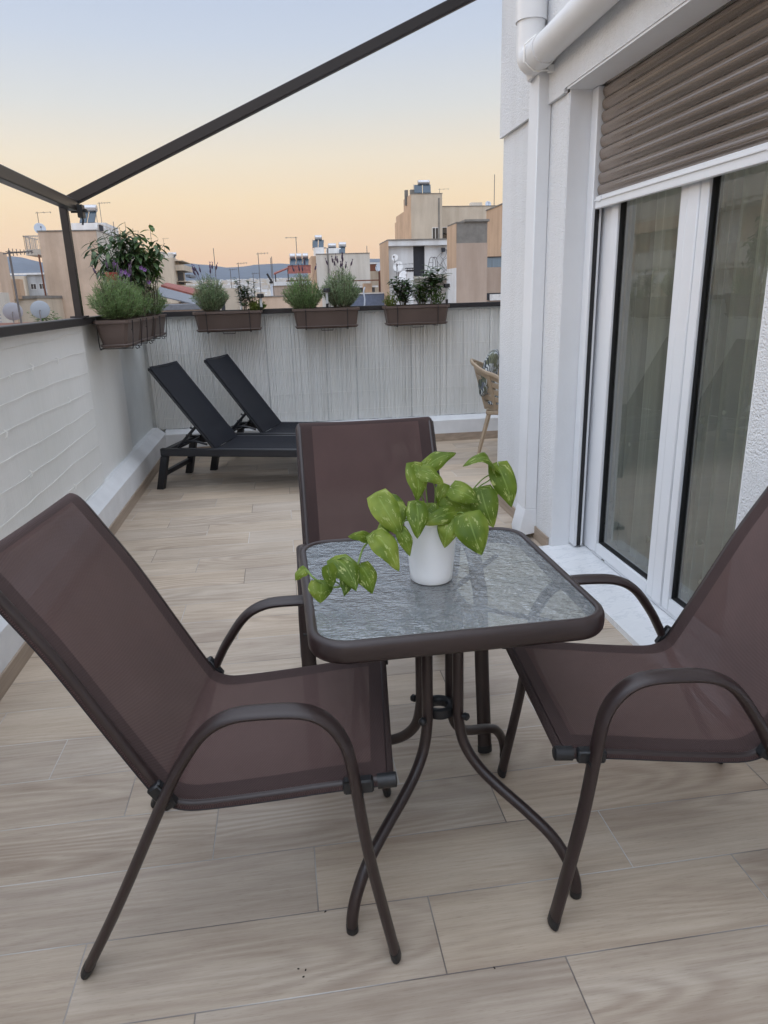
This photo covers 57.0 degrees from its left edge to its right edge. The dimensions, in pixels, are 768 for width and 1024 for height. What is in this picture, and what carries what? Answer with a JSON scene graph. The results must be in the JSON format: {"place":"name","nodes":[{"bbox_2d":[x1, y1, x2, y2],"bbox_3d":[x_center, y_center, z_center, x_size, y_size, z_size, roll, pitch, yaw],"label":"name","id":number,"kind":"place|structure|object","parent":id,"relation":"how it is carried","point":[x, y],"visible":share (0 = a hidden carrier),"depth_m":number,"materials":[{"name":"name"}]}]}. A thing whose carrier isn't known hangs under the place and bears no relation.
{"place":"outdoors","nodes":[
{"label":"outdoors","id":0,"kind":"place"},
{"bbox_2d":[0,322,29,325],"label":"rooftop terrace","id":1,"kind":"structure","parent":0,"point":[12,323],"depth_m":33.23,"materials":[{"name":"grey paint"}]},
{"bbox_2d":[2,302,22,323],"bbox_3d":[-17.139,-8.498,32.929,0.630,2.423,0.643,4,18,17],"label":"satellite dish","id":2,"kind":"object","parent":1,"relation":"on","point":[10,311],"visible":0.89,"depth_m":32.62,"materials":[{"name":"white metal"}]},
{"bbox_2d":[3,248,32,323],"bbox_3d":[-9.164,-5.091,18.204,0.702,3.196,0.639,-4,17,-7],"label":"antenna","id":3,"kind":"object","parent":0,"point":[9,252],"visible":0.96,"depth_m":17.87,"materials":[{"name":"grey metal"}]},
{"bbox_2d":[10,273,47,295],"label":"apartment building","id":4,"kind":"structure","parent":0,"point":[33,284],"depth_m":199.83,"materials":[{"name":"grey paint"}]},
{"bbox_2d":[30,301,49,320],"bbox_3d":[-13.282,-7.031,27.605,0.518,2.347,0.528,4,18,17],"label":"satellite dish","id":5,"kind":"object","parent":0,"point":[40,309],"visible":0.98,"depth_m":27.31,"materials":[{"name":"white metal"}]},
{"bbox_2d":[27,310,59,321],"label":"garden tree","id":6,"kind":"object","parent":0,"point":[44,319],"visible":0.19,"depth_m":40.99,"materials":[{"name":"green plant"}]},
{"bbox_2d":[23,223,134,318],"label":"apartment building","id":7,"kind":"structure","parent":0,"point":[50,252],"depth_m":54.25,"materials":[{"name":"beige paint"}]},
{"bbox_2d":[34,223,45,232],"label":"satellite dish","id":8,"kind":"object","parent":7,"relation":"on","point":[38,226],"visible":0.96,"depth_m":53.41,"materials":[{"name":"white metal"}]},
{"bbox_2d":[80,205,97,222],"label":"solar heater","id":9,"kind":"object","parent":7,"relation":"on","point":[92,210],"visible":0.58,"depth_m":60.25,"materials":[{"name":"metal"}]},
{"bbox_2d":[143,251,195,303],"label":"apartment building","id":10,"kind":"structure","parent":0,"point":[174,270],"depth_m":111.46,"materials":[{"name":"beige paint"}]},
{"bbox_2d":[177,271,183,284],"bbox_3d":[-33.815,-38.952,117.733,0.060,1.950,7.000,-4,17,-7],"label":"door","id":11,"kind":"structure","parent":10,"relation":"in","point":[180,274],"depth_m":117.17,"materials":[{"name":"grey"}]},
{"bbox_2d":[158,283,199,303],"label":"house","id":12,"kind":"structure","parent":0,"point":[174,292],"depth_m":68.00,"materials":[{"name":"beige paint"}]},
{"bbox_2d":[154,303,204,311],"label":"rooftop terrace","id":13,"kind":"structure","parent":0,"point":[180,307],"depth_m":46.73,"materials":[{"name":"beige paint"}]},
{"bbox_2d":[7,256,379,280],"bbox_3d":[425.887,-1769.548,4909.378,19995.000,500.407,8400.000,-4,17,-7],"label":"hills","id":14,"kind":"structure","parent":0,"point":[22,265],"depth_m":5662.38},
{"bbox_2d":[214,288,240,309],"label":"rooftop stair house","id":15,"kind":"structure","parent":0,"point":[230,304],"depth_m":56.43,"materials":[{"name":"beige paint"}]},
{"bbox_2d":[0,0,503,267],"label":"sky","id":16,"kind":"structure","parent":0,"point":[89,89],"materials":[{"name":"blue"}]},
{"bbox_2d":[258,252,264,291],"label":"antenna","id":17,"kind":"object","parent":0,"point":[259,270],"visible":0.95,"depth_m":56.05,"materials":[{"name":"grey metal"}]},
{"bbox_2d":[242,295,322,308],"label":"rooftop terrace","id":18,"kind":"structure","parent":0,"point":[271,302],"depth_m":42.69,"materials":[{"name":"beige paint"}]},
{"bbox_2d":[266,273,272,295],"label":"flue pipe","id":19,"kind":"object","parent":18,"relation":"on","point":[270,282],"visible":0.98,"depth_m":43.24,"materials":[{"name":"metal"}]},
{"bbox_2d":[273,265,311,295],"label":"pergola house","id":20,"kind":"structure","parent":0,"point":[278,288],"depth_m":69.95,"materials":[{"name":"red paint"}]},
{"bbox_2d":[289,253,295,264],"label":"solar heater","id":21,"kind":"object","parent":20,"relation":"on","point":[292,259],"visible":0.79,"depth_m":71.57,"materials":[{"name":"metal"}]},
{"bbox_2d":[296,253,301,264],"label":"solar heater","id":22,"kind":"object","parent":20,"relation":"on","point":[299,257],"visible":0.79,"depth_m":71.66,"materials":[{"name":"metal"}]},
{"bbox_2d":[302,253,308,264],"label":"solar heater","id":23,"kind":"object","parent":20,"relation":"on","point":[305,255],"visible":0.77,"depth_m":71.75,"materials":[{"name":"metal"}]},
{"bbox_2d":[308,247,369,306],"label":"apartment building","id":24,"kind":"structure","parent":0,"point":[359,268],"depth_m":83.46,"materials":[{"name":"grey paint"}]},
{"bbox_2d":[312,235,323,247],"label":"solar heater","id":25,"kind":"object","parent":24,"relation":"on","point":[315,241],"visible":0.92,"depth_m":84.94,"materials":[{"name":"metal"}]},
{"bbox_2d":[328,243,335,247],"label":"solar heater","id":26,"kind":"object","parent":24,"relation":"on","point":[331,245],"visible":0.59,"depth_m":86.82,"materials":[{"name":"metal"}]},
{"bbox_2d":[338,242,345,252],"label":"solar heater","id":27,"kind":"object","parent":24,"relation":"on","point":[342,245],"visible":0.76,"depth_m":85.56,"materials":[{"name":"metal"}]},
{"bbox_2d":[354,279,380,292],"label":"rooftop terrace","id":28,"kind":"structure","parent":0,"point":[369,288],"depth_m":57.87,"materials":[{"name":"beige paint"}]},
{"bbox_2d":[370,262,380,291],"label":"apartment building","id":29,"kind":"structure","parent":0,"point":[374,274],"depth_m":95.95,"materials":[{"name":"beige paint"}]},
{"bbox_2d":[375,263,379,270],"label":"satellite dish","id":30,"kind":"object","parent":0,"point":[377,267],"visible":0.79,"depth_m":94.48,"materials":[{"name":"white metal"}]},
{"bbox_2d":[0,438,767,1023],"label":"terrace floor","id":31,"kind":"structure","parent":0,"point":[238,914],"depth_m":1.74,"materials":[{"name":"beige tile"}]},
{"bbox_2d":[0,342,166,700],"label":"parapet wall","id":32,"kind":"structure","parent":31,"relation":"on","point":[113,500],"depth_m":5.02,"materials":[{"name":"paint"}]},
{"bbox_2d":[0,326,104,539],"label":"reed screen","id":33,"kind":"object","parent":32,"relation":"on","point":[50,453],"visible":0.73,"depth_m":3.44,"materials":[{"name":"white plastic"}]},
{"bbox_2d":[0,315,105,337],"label":"handrail","id":34,"kind":"object","parent":32,"relation":"on","point":[19,329],"depth_m":3.41,"materials":[{"name":"black metal"}]},
{"bbox_2d":[93,318,141,349],"bbox_3d":[-1.707,-1.145,4.518,0.270,0.205,0.460,-4,17,-7],"label":"planter box","id":35,"kind":"object","parent":34,"relation":"attached to","point":[118,334],"visible":0.84,"depth_m":4.34,"materials":[{"name":"brown plastic"}]},
{"bbox_2d":[85,259,144,319],"bbox_3d":[-1.693,-1.394,4.444,0.370,0.394,0.517,-4,17,-7],"label":"lavender bush","id":36,"kind":"object","parent":35,"relation":"in","point":[112,302],"visible":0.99,"depth_m":4.39,"materials":[{"name":"green plant"}]},
{"bbox_2d":[122,316,154,343],"bbox_3d":[-1.778,-1.290,4.992,0.270,0.205,0.460,-4,17,-7],"label":"planter box","id":37,"kind":"object","parent":34,"relation":"attached to","point":[147,321],"visible":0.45,"depth_m":4.96,"materials":[{"name":"brown plastic"}]},
{"bbox_2d":[112,262,160,316],"bbox_3d":[-1.704,-1.532,4.895,0.314,0.391,0.241,-4,17,-7],"label":"pansy","id":38,"kind":"object","parent":37,"relation":"in","point":[128,274],"visible":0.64,"depth_m":4.90,"materials":[{"name":"purple plant"}]},
{"bbox_2d":[124,264,153,317],"bbox_3d":[-1.762,-1.530,4.915,0.326,0.379,0.486,-4,17,-7],"label":"lavender bush","id":39,"kind":"object","parent":37,"relation":"in","point":[147,308],"visible":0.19,"depth_m":4.92,"materials":[{"name":"green plant"}]},
{"bbox_2d":[140,314,166,338],"bbox_3d":[-1.859,-1.457,5.541,0.270,0.205,0.520,-4,17,-7],"label":"planter box","id":40,"kind":"object","parent":34,"relation":"attached to","point":[159,323],"visible":0.34,"depth_m":5.47,"materials":[{"name":"brown plastic"}]},
{"bbox_2d":[80,223,169,315],"bbox_3d":[-1.883,-1.741,5.131,0.512,0.663,0.600,14,23,41],"label":"leafy shrub","id":41,"kind":"object","parent":40,"relation":"in","point":[123,258],"visible":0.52,"depth_m":5.03,"materials":[{"name":"green plant"}]},
{"bbox_2d":[105,272,117,284],"bbox_3d":[-1.859,-1.595,4.834,0.086,0.080,0.086,-4,17,-7],"label":"hanging pot","id":42,"kind":"object","parent":41,"relation":"hanging from","point":[110,273],"visible":0.33,"depth_m":4.80,"materials":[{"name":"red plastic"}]},
{"bbox_2d":[131,225,167,303],"bbox_3d":[-1.738,-1.837,5.251,0.275,0.566,0.376,3,18,14],"label":"leafy shrub","id":43,"kind":"object","parent":40,"relation":"in","point":[152,229],"visible":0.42,"depth_m":5.24,"materials":[{"name":"green plant"}]},
{"bbox_2d":[143,279,169,315],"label":"lavender bush","id":44,"kind":"object","parent":40,"relation":"on","point":[159,306],"visible":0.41,"depth_m":5.48,"materials":[{"name":"green plant"}]},
{"bbox_2d":[0,0,475,317],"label":"awning frame","id":45,"kind":"object","parent":34,"relation":"on","point":[65,204],"visible":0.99,"depth_m":3.97,"materials":[{"name":"brown metal"}]},
{"bbox_2d":[82,324,132,478],"bbox_3d":[-1.871,-0.783,4.801,0.015,0.977,0.994,-4,17,-7],"label":"reed screen","id":46,"kind":"object","parent":32,"relation":"on","point":[109,401],"visible":0.66,"depth_m":4.74,"materials":[{"name":"white plastic"}]},
{"bbox_2d":[0,493,400,979],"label":"patio chair","id":47,"kind":"object","parent":31,"relation":"on","point":[179,719],"visible":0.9,"depth_m":1.48,"materials":[{"name":"fabric"}]},
{"bbox_2d":[148,361,296,489],"bbox_3d":[-0.805,-0.661,5.271,1.744,0.898,0.550,1,17,9],"label":"sun lounger","id":48,"kind":"object","parent":31,"relation":"on","point":[192,402],"visible":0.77,"depth_m":5.25,"materials":[{"name":"fabric"}]},
{"bbox_2d":[204,354,316,469],"bbox_3d":[-0.540,-0.830,5.794,1.744,0.898,0.550,2,17,10],"label":"sun lounger","id":49,"kind":"object","parent":31,"relation":"on","point":[226,371],"visible":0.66,"depth_m":5.83,"materials":[{"name":"fabric"}]},
{"bbox_2d":[143,306,499,447],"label":"parapet wall","id":50,"kind":"structure","parent":31,"relation":"on","point":[465,426],"depth_m":6.67,"materials":[{"name":"paint"}]},
{"bbox_2d":[145,308,499,429],"bbox_3d":[1.484,-1.445,6.691,7.186,0.968,0.026,-4,17,-7],"label":"reed screen","id":51,"kind":"object","parent":50,"relation":"on","point":[372,365],"visible":0.43,"depth_m":6.45,"materials":[{"name":"white plastic"}]},
{"bbox_2d":[155,301,500,316],"bbox_3d":[1.661,-1.944,6.539,7.595,0.041,0.060,-4,17,-7],"label":"handrail","id":52,"kind":"object","parent":50,"relation":"on","point":[362,308],"depth_m":6.27,"materials":[{"name":"black metal"}]},
{"bbox_2d":[192,310,261,333],"bbox_3d":[-1.324,-1.635,6.050,0.575,0.205,0.270,-4,17,-7],"label":"planter box","id":53,"kind":"object","parent":52,"relation":"attached to","point":[230,321],"visible":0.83,"depth_m":5.95,"materials":[{"name":"brown plastic"}]},
{"bbox_2d":[188,261,230,311],"bbox_3d":[-1.475,-1.885,5.943,0.359,0.426,0.232,-4,17,-7],"label":"lavender bush","id":54,"kind":"object","parent":53,"relation":"on","point":[210,299],"visible":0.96,"depth_m":5.93,"materials":[{"name":"green plant"}]},
{"bbox_2d":[233,277,252,310],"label":"leafy plant","id":55,"kind":"object","parent":53,"relation":"on","point":[243,290],"visible":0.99,"depth_m":5.97,"materials":[{"name":"green plant"}]},
{"bbox_2d":[245,282,256,307],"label":"leafy plant","id":56,"kind":"object","parent":53,"relation":"in","point":[252,297],"visible":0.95,"depth_m":6.01,"materials":[{"name":"green plant"}]},
{"bbox_2d":[247,299,266,309],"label":"herb","id":57,"kind":"object","parent":53,"relation":"on","point":[255,305],"visible":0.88,"depth_m":6.01,"materials":[{"name":"green plant"}]},
{"bbox_2d":[257,294,263,312],"bbox_3d":[-1.042,-1.768,5.990,0.058,0.159,0.058,-4,17,-7],"label":"solar lamp","id":58,"kind":"object","parent":53,"relation":"in","point":[260,296],"visible":0.99,"depth_m":5.97,"materials":[{"name":"metal"}]},
{"bbox_2d":[292,307,359,330],"bbox_3d":[-0.505,-1.691,6.154,0.575,0.205,0.270,-4,17,-7],"label":"planter box","id":59,"kind":"object","parent":52,"relation":"attached to","point":[320,318],"visible":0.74,"depth_m":6.05,"materials":[{"name":"brown plastic"}]},
{"bbox_2d":[280,257,322,308],"bbox_3d":[-0.700,-1.929,6.019,0.384,0.452,0.281,-4,17,-7],"label":"lavender bush","id":60,"kind":"object","parent":59,"relation":"on","point":[301,291],"visible":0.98,"depth_m":6.00,"materials":[{"name":"green plant"}]},
{"bbox_2d":[323,288,329,307],"bbox_3d":[-0.485,-1.812,6.028,0.058,0.189,0.058,-4,17,-7],"label":"solar lamp","id":61,"kind":"object","parent":59,"relation":"on","point":[326,290],"visible":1,"depth_m":6.01,"materials":[{"name":"silver metal"}]},
{"bbox_2d":[320,252,361,307],"bbox_3d":[-0.376,-1.984,6.070,0.380,0.479,0.254,-4,17,-7],"label":"lavender bush","id":62,"kind":"object","parent":59,"relation":"on","point":[340,292],"visible":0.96,"depth_m":6.06,"materials":[{"name":"green plant"}]},
{"bbox_2d":[382,303,449,327],"bbox_3d":[0.277,-1.744,6.254,0.575,0.205,0.270,-4,17,-7],"label":"planter box","id":63,"kind":"object","parent":52,"relation":"attached to","point":[406,315],"visible":0.85,"depth_m":6.16,"materials":[{"name":"brown plastic"}]},
{"bbox_2d":[381,292,397,305],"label":"herb","id":64,"kind":"object","parent":63,"relation":"on","point":[388,302],"visible":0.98,"depth_m":6.16,"materials":[{"name":"green plant"}]},
{"bbox_2d":[386,276,417,305],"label":"leafy plant","id":65,"kind":"object","parent":63,"relation":"on","point":[401,292],"visible":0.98,"depth_m":6.14,"materials":[{"name":"green plant"}]},
{"bbox_2d":[406,275,441,304],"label":"leafy plant","id":66,"kind":"object","parent":63,"relation":"on","point":[420,293],"visible":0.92,"depth_m":6.17,"materials":[{"name":"green plant"}]},
{"bbox_2d":[416,265,451,304],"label":"leafy plant","id":67,"kind":"object","parent":63,"relation":"in","point":[431,281],"visible":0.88,"depth_m":6.16,"materials":[{"name":"green plant"}]},
{"bbox_2d":[428,285,445,304],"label":"herb","id":68,"kind":"object","parent":63,"relation":"on","point":[436,295],"visible":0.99,"depth_m":6.17,"materials":[{"name":"green plant"}]},
{"bbox_2d":[443,283,449,303],"bbox_3d":[0.549,-1.896,6.188,0.058,0.199,0.058,-4,17,-7],"label":"solar lamp","id":69,"kind":"object","parent":63,"relation":"on","point":[446,285],"visible":0.96,"depth_m":6.16,"materials":[{"name":"silver metal"}]},
{"bbox_2d":[295,417,491,753],"bbox_3d":[-0.009,0.209,2.351,0.558,0.917,0.776,-4,17,-7],"label":"patio chair","id":70,"kind":"object","parent":31,"relation":"on","point":[346,469],"visible":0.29,"depth_m":2.49,"materials":[{"name":"fabric"}]},
{"bbox_2d":[299,527,604,935],"bbox_3d":[0.127,0.489,1.754,0.619,0.724,0.619,-4,17,-7],"label":"glass table","id":71,"kind":"object","parent":31,"relation":"on","point":[509,588],"visible":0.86,"depth_m":1.55,"materials":[{"name":"glass"}]},
{"bbox_2d":[295,451,516,602],"bbox_3d":[0.047,0.028,1.536,0.494,0.296,0.212,-4,17,-7],"label":"potted plant","id":72,"kind":"object","parent":71,"relation":"on","point":[465,514],"visible":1,"depth_m":1.50,"materials":[{"name":"green plant"}]},
{"bbox_2d":[470,358,498,453],"bbox_3d":[1.070,-0.876,5.937,0.700,0.820,0.623,1,17,10],"label":"armchair","id":73,"kind":"object","parent":31,"relation":"on","point":[477,365],"visible":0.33,"depth_m":5.75,"materials":[{"name":"beige wicker"}]},
{"bbox_2d":[478,349,498,395],"bbox_3d":[0.876,-1.161,5.883,0.185,0.370,0.429,1,17,8],"label":"back cushion","id":74,"kind":"object","parent":73,"relation":"on","point":[491,362],"visible":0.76,"depth_m":5.71,"materials":[{"name":"multicoloured fabric"}]},
{"bbox_2d":[488,395,498,404],"bbox_3d":[1.084,-0.931,5.917,0.430,0.092,0.430,1,17,9],"label":"seat cushion","id":75,"kind":"object","parent":73,"relation":"on","point":[490,403],"visible":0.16,"depth_m":5.78,"materials":[{"name":"grey fabric"}]},
{"bbox_2d":[538,543,675,644],"bbox_3d":[1.085,0.416,3.053,0.287,0.046,1.637,-4,17,-7],"label":"door sill","id":76,"kind":"structure","parent":31,"relation":"on","point":[627,617],"depth_m":3.13,"materials":[{"name":"grey stone"}]},
{"bbox_2d":[497,0,767,602],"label":"house","id":77,"kind":"structure","parent":31,"relation":"on","point":[619,37],"depth_m":3.76,"materials":[{"name":"white paint"}]},
{"bbox_2d":[512,0,618,534],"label":"downpipe","id":78,"kind":"object","parent":77,"relation":"attached to","point":[540,47],"visible":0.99,"depth_m":3.50,"materials":[{"name":"white paint"}]},
{"bbox_2d":[582,14,741,619],"bbox_3d":[1.162,-0.750,2.753,0.101,2.355,1.502,-4,17,-7],"label":"balcony door","id":79,"kind":"structure","parent":77,"relation":"attached to","point":[659,583],"depth_m":2.86,"materials":[{"name":"white plastic"}]},
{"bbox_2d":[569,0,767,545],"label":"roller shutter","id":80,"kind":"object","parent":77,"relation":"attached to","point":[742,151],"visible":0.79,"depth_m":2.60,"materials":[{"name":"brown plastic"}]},
{"bbox_2d":[611,68,742,592],"bbox_3d":[1.222,-0.912,3.061,0.075,2.430,0.724,-4,17,-7],"label":"sheer curtain","id":81,"kind":"object","parent":77,"relation":"hanging from","point":[663,225],"visible":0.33,"depth_m":3.22,"materials":[{"name":"grey fabric"}]},
{"bbox_2d":[687,18,767,601],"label":"sheer curtain","id":82,"kind":"object","parent":77,"relation":"hanging from","point":[738,258],"visible":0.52,"depth_m":2.58,"materials":[{"name":"grey fabric"}]},
{"bbox_2d":[497,486,767,931],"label":"patio chair","id":83,"kind":"object","parent":31,"relation":"on","point":[690,684],"visible":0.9,"depth_m":1.66,"materials":[{"name":"fabric"}]},
{"bbox_2d":[405,268,413,303],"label":"chimney","id":84,"kind":"object","parent":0,"point":[409,273],"visible":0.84,"depth_m":45.10,"materials":[{"name":"white paint"}]},
{"bbox_2d":[379,238,446,304],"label":"apartment building","id":85,"kind":"structure","parent":0,"point":[418,253],"depth_m":47.98,"materials":[{"name":"white paint"}]},
{"bbox_2d":[392,254,397,262],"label":"satellite dish","id":86,"kind":"object","parent":85,"relation":"attached to","point":[394,257],"visible":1,"depth_m":47.16,"materials":[{"name":"white metal"}]},
{"bbox_2d":[393,261,402,275],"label":"satellite dish","id":87,"kind":"object","parent":85,"relation":"on","point":[399,267],"visible":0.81,"depth_m":47.26,"materials":[{"name":"white metal"}]},
{"bbox_2d":[399,271,405,280],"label":"satellite dish","id":88,"kind":"object","parent":85,"relation":"on","point":[402,274],"visible":0.41,"depth_m":47.12,"materials":[{"name":"white metal"}]},
{"bbox_2d":[413,247,423,275],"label":"door","id":89,"kind":"structure","parent":85,"relation":"in","point":[418,252],"depth_m":48.15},
{"bbox_2d":[425,257,437,277],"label":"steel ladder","id":90,"kind":"object","parent":85,"relation":"attached to","point":[432,265],"visible":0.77,"depth_m":47.19,"materials":[{"name":"grey metal"}]},
{"bbox_2d":[395,190,495,238],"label":"apartment building","id":91,"kind":"structure","parent":0,"point":[425,216],"depth_m":90.35,"materials":[{"name":"beige paint"}]},
{"bbox_2d":[413,180,430,192],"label":"solar heater","id":92,"kind":"object","parent":91,"relation":"on","point":[426,187],"visible":0.88,"depth_m":89.47,"materials":[{"name":"metal"}]},
{"bbox_2d":[432,227,437,238],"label":"window","id":93,"kind":"structure","parent":91,"relation":"in","point":[434,229],"depth_m":90.38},
{"bbox_2d":[442,227,446,237],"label":"window","id":94,"kind":"structure","parent":91,"relation":"in","point":[444,229],"depth_m":91.95,"materials":[{"name":"glass"}]},
{"bbox_2d":[447,219,489,302],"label":"apartment building","id":95,"kind":"structure","parent":0,"point":[467,243],"depth_m":42.75,"materials":[{"name":"beige paint"}]},
{"bbox_2d":[486,203,501,267],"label":"apartment building","id":96,"kind":"structure","parent":0,"point":[494,229],"depth_m":51.91,"materials":[{"name":"paint"}]},
{"bbox_2d":[487,256,500,301],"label":"apartment building","id":97,"kind":"structure","parent":0,"point":[493,284],"depth_m":47.06,"materials":[{"name":"beige paint"}]},
{"bbox_2d":[490,294,500,300],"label":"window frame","id":98,"kind":"structure","parent":97,"relation":"in","point":[492,296],"depth_m":47.31,"materials":[{"name":"white"}]},
{"bbox_3d":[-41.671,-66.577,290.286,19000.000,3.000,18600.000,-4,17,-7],"label":"ground","id":99,"kind":"structure","parent":0,"visible":0},
{"bbox_2d":[0,252,17,322],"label":"apartment building","id":100,"kind":"structure","parent":99,"relation":"on","point":[6,293],"depth_m":37.14,"materials":[{"name":"beige paint"}]},
{"bbox_2d":[11,279,64,321],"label":"house","id":101,"kind":"structure","parent":99,"relation":"on","point":[55,303],"depth_m":49.20,"materials":[{"name":"beige paint"}]},
{"bbox_2d":[185,277,305,295],"bbox_3d":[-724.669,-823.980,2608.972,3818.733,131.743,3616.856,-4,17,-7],"label":"distant city","id":102,"kind":"object","parent":99,"relation":"on","point":[265,286],"visible":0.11,"depth_m":2297.84,"materials":[{"name":"grey paint"}]},
{"bbox_2d":[352,293,383,305],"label":"rooftop terrace","id":103,"kind":"structure","parent":99,"relation":"on","point":[373,298],"depth_m":50.16,"materials":[{"name":"blue paint"}]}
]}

